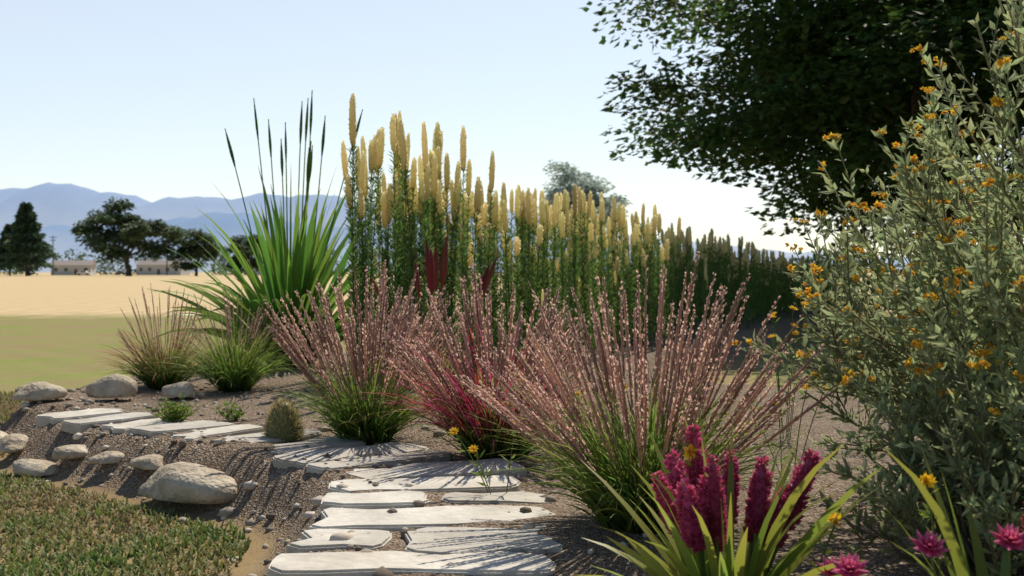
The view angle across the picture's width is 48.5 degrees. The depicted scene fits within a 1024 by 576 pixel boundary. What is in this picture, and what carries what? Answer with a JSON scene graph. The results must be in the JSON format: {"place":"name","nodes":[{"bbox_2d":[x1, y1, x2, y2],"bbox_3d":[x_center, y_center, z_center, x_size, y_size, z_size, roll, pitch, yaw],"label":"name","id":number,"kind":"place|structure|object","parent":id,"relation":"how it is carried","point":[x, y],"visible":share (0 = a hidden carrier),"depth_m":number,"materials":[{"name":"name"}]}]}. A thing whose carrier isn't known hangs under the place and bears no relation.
{"place":"outdoors","nodes":[
{"label":"outdoors","id":0,"kind":"place"},
{"bbox_2d":[51,260,96,274],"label":"house","id":1,"kind":"structure","parent":0,"point":[67,267],"depth_m":388.46,"materials":[{"name":"grey paint"}]},
{"bbox_2d":[135,260,189,274],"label":"house","id":2,"kind":"structure","parent":0,"point":[150,267],"depth_m":400.75,"materials":[{"name":"grey paint"}]},
{"bbox_2d":[244,264,263,274],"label":"house","id":3,"kind":"structure","parent":0,"point":[257,271],"depth_m":395.71,"materials":[{"name":"grey"}]},
{"bbox_2d":[0,182,905,258],"bbox_3d":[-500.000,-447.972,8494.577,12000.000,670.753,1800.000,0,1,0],"label":"mountains","id":4,"kind":"structure","parent":0,"point":[61,204],"depth_m":8123.81,"materials":[{"name":"blue stone"}]},
{"bbox_2d":[0,212,912,271],"bbox_3d":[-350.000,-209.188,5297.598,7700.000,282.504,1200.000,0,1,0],"label":"hills","id":5,"kind":"structure","parent":0,"point":[229,225],"depth_m":4963.57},
{"bbox_2d":[0,272,1023,575],"bbox_3d":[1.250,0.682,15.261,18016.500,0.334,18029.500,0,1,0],"label":"ground","id":6,"kind":"structure","parent":0,"point":[56,330],"depth_m":5.81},
{"bbox_2d":[0,431,7,438],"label":"rock","id":7,"kind":"object","parent":6,"relation":"on","point":[2,434],"visible":0.34,"depth_m":6.98,"materials":[{"name":"beige stone"}]},
{"bbox_2d":[0,433,29,451],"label":"rock","id":8,"kind":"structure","parent":6,"relation":"on","point":[13,442],"depth_m":6.18,"materials":[{"name":"beige stone"}]},
{"bbox_2d":[0,224,30,275],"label":"tree","id":9,"kind":"object","parent":6,"relation":"on","point":[6,229],"visible":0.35,"depth_m":337.81,"materials":[{"name":"green plant"}]},
{"bbox_2d":[0,200,55,275],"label":"conifer","id":10,"kind":"object","parent":6,"relation":"on","point":[26,225],"visible":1,"depth_m":297.74,"materials":[{"name":"green plant"}]},
{"bbox_2d":[2,238,62,275],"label":"tree","id":11,"kind":"object","parent":6,"relation":"on","point":[52,253],"visible":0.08,"depth_m":329.33,"materials":[{"name":"green plant"}]},
{"bbox_2d":[15,382,49,392],"bbox_3d":[-3.145,0.660,7.499,0.265,0.088,0.184,0,1,-5],"label":"rock","id":12,"kind":"object","parent":6,"relation":"on","point":[19,388],"visible":0.15,"depth_m":7.46,"materials":[{"name":"grey stone"}]},
{"bbox_2d":[12,459,59,476],"bbox_3d":[-2.452,0.915,5.853,0.262,0.079,0.194,0,1,20],"label":"rock","id":13,"kind":"object","parent":6,"relation":"on","point":[36,467],"visible":0.96,"depth_m":5.80,"materials":[{"name":"beige stone"}]},
{"bbox_2d":[12,382,67,400],"bbox_3d":[-3.025,0.658,7.298,0.339,0.105,0.191,-1,1,-40],"label":"rock","id":14,"kind":"object","parent":6,"relation":"on","point":[38,391],"visible":1,"depth_m":7.23,"materials":[{"name":"grey stone"}]},
{"bbox_2d":[49,236,56,274],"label":"utility pole","id":15,"kind":"object","parent":6,"relation":"on","point":[53,250],"visible":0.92,"depth_m":371.83,"materials":[{"name":"brown wood"}]},
{"bbox_2d":[51,444,87,458],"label":"rock","id":16,"kind":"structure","parent":6,"relation":"on","point":[72,451],"depth_m":5.79,"materials":[{"name":"beige stone"}]},
{"bbox_2d":[76,271,90,274],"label":"white car","id":17,"kind":"object","parent":6,"relation":"on","point":[83,272],"visible":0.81,"depth_m":371.12,"materials":[{"name":"white paint"}]},
{"bbox_2d":[89,451,124,463],"bbox_3d":[-2.008,0.839,5.668,0.191,0.055,0.120,0,1,-20],"label":"rock","id":18,"kind":"object","parent":6,"relation":"on","point":[108,457],"visible":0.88,"depth_m":5.62,"materials":[{"name":"beige stone"}]},
{"bbox_2d":[85,374,137,397],"bbox_3d":[-2.625,0.635,7.462,0.239,0.147,0.284,1,1,43],"label":"rock","id":19,"kind":"object","parent":6,"relation":"on","point":[114,386],"visible":1,"depth_m":7.38,"materials":[{"name":"grey stone"}]},
{"bbox_2d":[114,271,125,274],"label":"dark car","id":20,"kind":"object","parent":6,"relation":"on","point":[120,272],"visible":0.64,"depth_m":375.18,"materials":[{"name":"grey paint"}]},
{"bbox_2d":[0,390,250,575],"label":"lawn tufts","id":21,"kind":"object","parent":6,"relation":"on","point":[139,536],"visible":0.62,"depth_m":4.46,"materials":[{"name":"green plant"}]},
{"bbox_2d":[71,196,188,275],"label":"broad tree","id":22,"kind":"object","parent":6,"relation":"on","point":[130,231],"visible":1,"depth_m":298.44,"materials":[{"name":"green plant"}]},
{"bbox_2d":[128,454,163,469],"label":"rock","id":23,"kind":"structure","parent":6,"relation":"on","point":[150,462],"depth_m":5.41,"materials":[{"name":"beige stone"}]},
{"bbox_2d":[94,282,214,389],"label":"ornamental grass","id":24,"kind":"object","parent":6,"relation":"on","point":[148,377],"depth_m":8.05,"materials":[{"name":"green plant"}]},
{"bbox_2d":[166,243,167,274],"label":"utility pole","id":25,"kind":"object","parent":6,"relation":"on","point":[166,266],"visible":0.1,"depth_m":375.80,"materials":[{"name":"brown wood"}]},
{"bbox_2d":[145,393,204,421],"bbox_3d":[-1.847,0.657,6.213,0.274,0.184,0.294,0,1,22],"label":"weed","id":26,"kind":"object","parent":6,"relation":"on","point":[171,413],"visible":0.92,"depth_m":6.18,"materials":[{"name":"green plant"}]},
{"bbox_2d":[161,382,195,396],"bbox_3d":[-2.199,0.664,7.513,0.241,0.094,0.176,0,1,30],"label":"rock","id":27,"kind":"object","parent":6,"relation":"on","point":[178,388],"visible":0.97,"depth_m":7.45,"materials":[{"name":"grey stone"}]},
{"bbox_2d":[138,462,237,503],"bbox_3d":[-1.440,0.856,5.080,0.558,0.150,0.286,0,1,25],"label":"boulder","id":28,"kind":"object","parent":6,"relation":"on","point":[187,482],"visible":0.98,"depth_m":4.96,"materials":[{"name":"beige stone"}]},
{"bbox_2d":[167,228,221,275],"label":"tree","id":29,"kind":"object","parent":6,"relation":"on","point":[205,250],"visible":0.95,"depth_m":307.74,"materials":[{"name":"green plant"}]},
{"bbox_2d":[146,285,302,392],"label":"ornamental grass","id":30,"kind":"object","parent":6,"relation":"on","point":[237,374],"depth_m":7.78,"materials":[{"name":"green plant"}]},
{"bbox_2d":[0,244,457,274],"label":"hedge trees","id":31,"kind":"object","parent":6,"relation":"on","point":[213,270],"visible":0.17,"depth_m":447.91,"materials":[{"name":"green plant"}]},
{"bbox_2d":[213,400,248,420],"bbox_3d":[-1.618,0.699,6.508,0.231,0.122,0.167,0,1,25],"label":"weed","id":32,"kind":"object","parent":6,"relation":"on","point":[235,416],"visible":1,"depth_m":6.49,"materials":[{"name":"green plant"}]},
{"bbox_2d":[221,234,264,273],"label":"tree","id":33,"kind":"object","parent":6,"relation":"on","point":[244,245],"visible":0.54,"depth_m":327.61,"materials":[{"name":"green plant"}]},
{"bbox_2d":[146,90,392,368],"bbox_3d":[-1.954,-0.497,9.979,2.376,2.441,2.302,0,1,0],"label":"flax plant","id":34,"kind":"object","parent":6,"relation":"on","point":[303,264],"visible":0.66,"depth_m":9.72,"materials":[{"name":"green plant"}]},
{"bbox_2d":[261,396,305,442],"bbox_3d":[-1.131,0.647,5.631,0.250,0.246,0.245,0,1,0],"label":"cactus","id":35,"kind":"object","parent":6,"relation":"on","point":[282,422],"visible":1,"depth_m":5.58,"materials":[{"name":"green plant"}]},
{"bbox_2d":[35,408,564,575],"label":"flagstone path","id":36,"kind":"structure","parent":6,"relation":"on","point":[434,545],"depth_m":3.96,"materials":[{"name":"grey stone"}]},
{"bbox_2d":[0,373,675,575],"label":"gravel pebbles","id":37,"kind":"object","parent":6,"relation":"on","point":[226,512],"visible":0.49,"depth_m":4.84,"materials":[{"name":"grey gravel"}]},
{"bbox_2d":[263,260,460,445],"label":"fountain grass","id":38,"kind":"object","parent":6,"relation":"on","point":[370,430],"depth_m":5.54,"materials":[{"name":"pink plant"}]},
{"bbox_2d":[341,93,496,387],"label":"yellow flower spikes","id":39,"kind":"object","parent":6,"relation":"on","point":[401,195],"visible":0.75,"depth_m":8.30,"materials":[{"name":"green plant"}]},
{"bbox_2d":[370,236,496,406],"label":"red pokers","id":40,"kind":"object","parent":6,"relation":"on","point":[431,262],"visible":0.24,"depth_m":6.63,"materials":[{"name":"plant"}]},
{"bbox_2d":[350,263,633,460],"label":"ornamental grass","id":41,"kind":"object","parent":6,"relation":"on","point":[464,420],"depth_m":4.96,"materials":[{"name":"pink plant"}]},
{"bbox_2d":[373,179,716,377],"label":"tall flowering plants","id":42,"kind":"object","parent":6,"relation":"on","point":[585,247],"visible":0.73,"depth_m":10.59,"materials":[{"name":"green plant"}]},
{"bbox_2d":[537,159,632,279],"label":"hazy tree","id":43,"kind":"object","parent":6,"relation":"on","point":[578,178],"visible":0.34,"depth_m":69.09,"materials":[{"name":"green plant"}]},
{"bbox_2d":[453,251,839,533],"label":"ornamental grass","id":44,"kind":"object","parent":6,"relation":"on","point":[615,471],"depth_m":3.50,"materials":[{"name":"pink plant"}]},
{"bbox_2d":[448,300,879,493],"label":"yellow daisies","id":45,"kind":"object","parent":6,"relation":"on","point":[454,431],"visible":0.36,"depth_m":4.34,"materials":[{"name":"plant"}]},
{"bbox_2d":[604,231,830,333],"bbox_3d":[4.231,-0.139,20.625,1.975,1.423,11.821,0,1,22],"label":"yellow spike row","id":46,"kind":"object","parent":6,"relation":"on","point":[768,283],"visible":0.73,"depth_m":17.69,"materials":[{"name":"green plant"}]},
{"bbox_2d":[579,411,887,575],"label":"flowering plant","id":47,"kind":"object","parent":6,"relation":"on","point":[698,510],"visible":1,"depth_m":2.59,"materials":[{"name":"green plant"}]},
{"bbox_2d":[507,243,1000,313],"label":"shade shrubs","id":48,"kind":"object","parent":6,"relation":"on","point":[818,263],"depth_m":30.02,"materials":[{"name":"green plant"}]},
{"bbox_2d":[578,0,1023,325],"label":"tree","id":49,"kind":"object","parent":6,"relation":"on","point":[819,70],"visible":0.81,"depth_m":20.07,"materials":[{"name":"green plant"}]},
{"bbox_2d":[731,0,1023,532],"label":"sage shrub","id":50,"kind":"object","parent":6,"relation":"on","point":[988,297],"visible":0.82,"depth_m":3.17,"materials":[{"name":"green plant"}]},
{"bbox_2d":[817,328,1023,575],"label":"sage shrub","id":51,"kind":"object","parent":6,"relation":"on","point":[902,506],"visible":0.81,"depth_m":2.76,"materials":[{"name":"green plant"}]},
{"bbox_2d":[830,448,1023,575],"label":"red plume plant","id":52,"kind":"object","parent":6,"relation":"on","point":[1008,538],"visible":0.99,"depth_m":2.19,"materials":[{"name":"green plant"}]},
{"bbox_2d":[0,0,1023,256],"label":"sky","id":53,"kind":"structure","parent":0,"point":[139,98],"materials":[{"name":"blue"}]}
]}

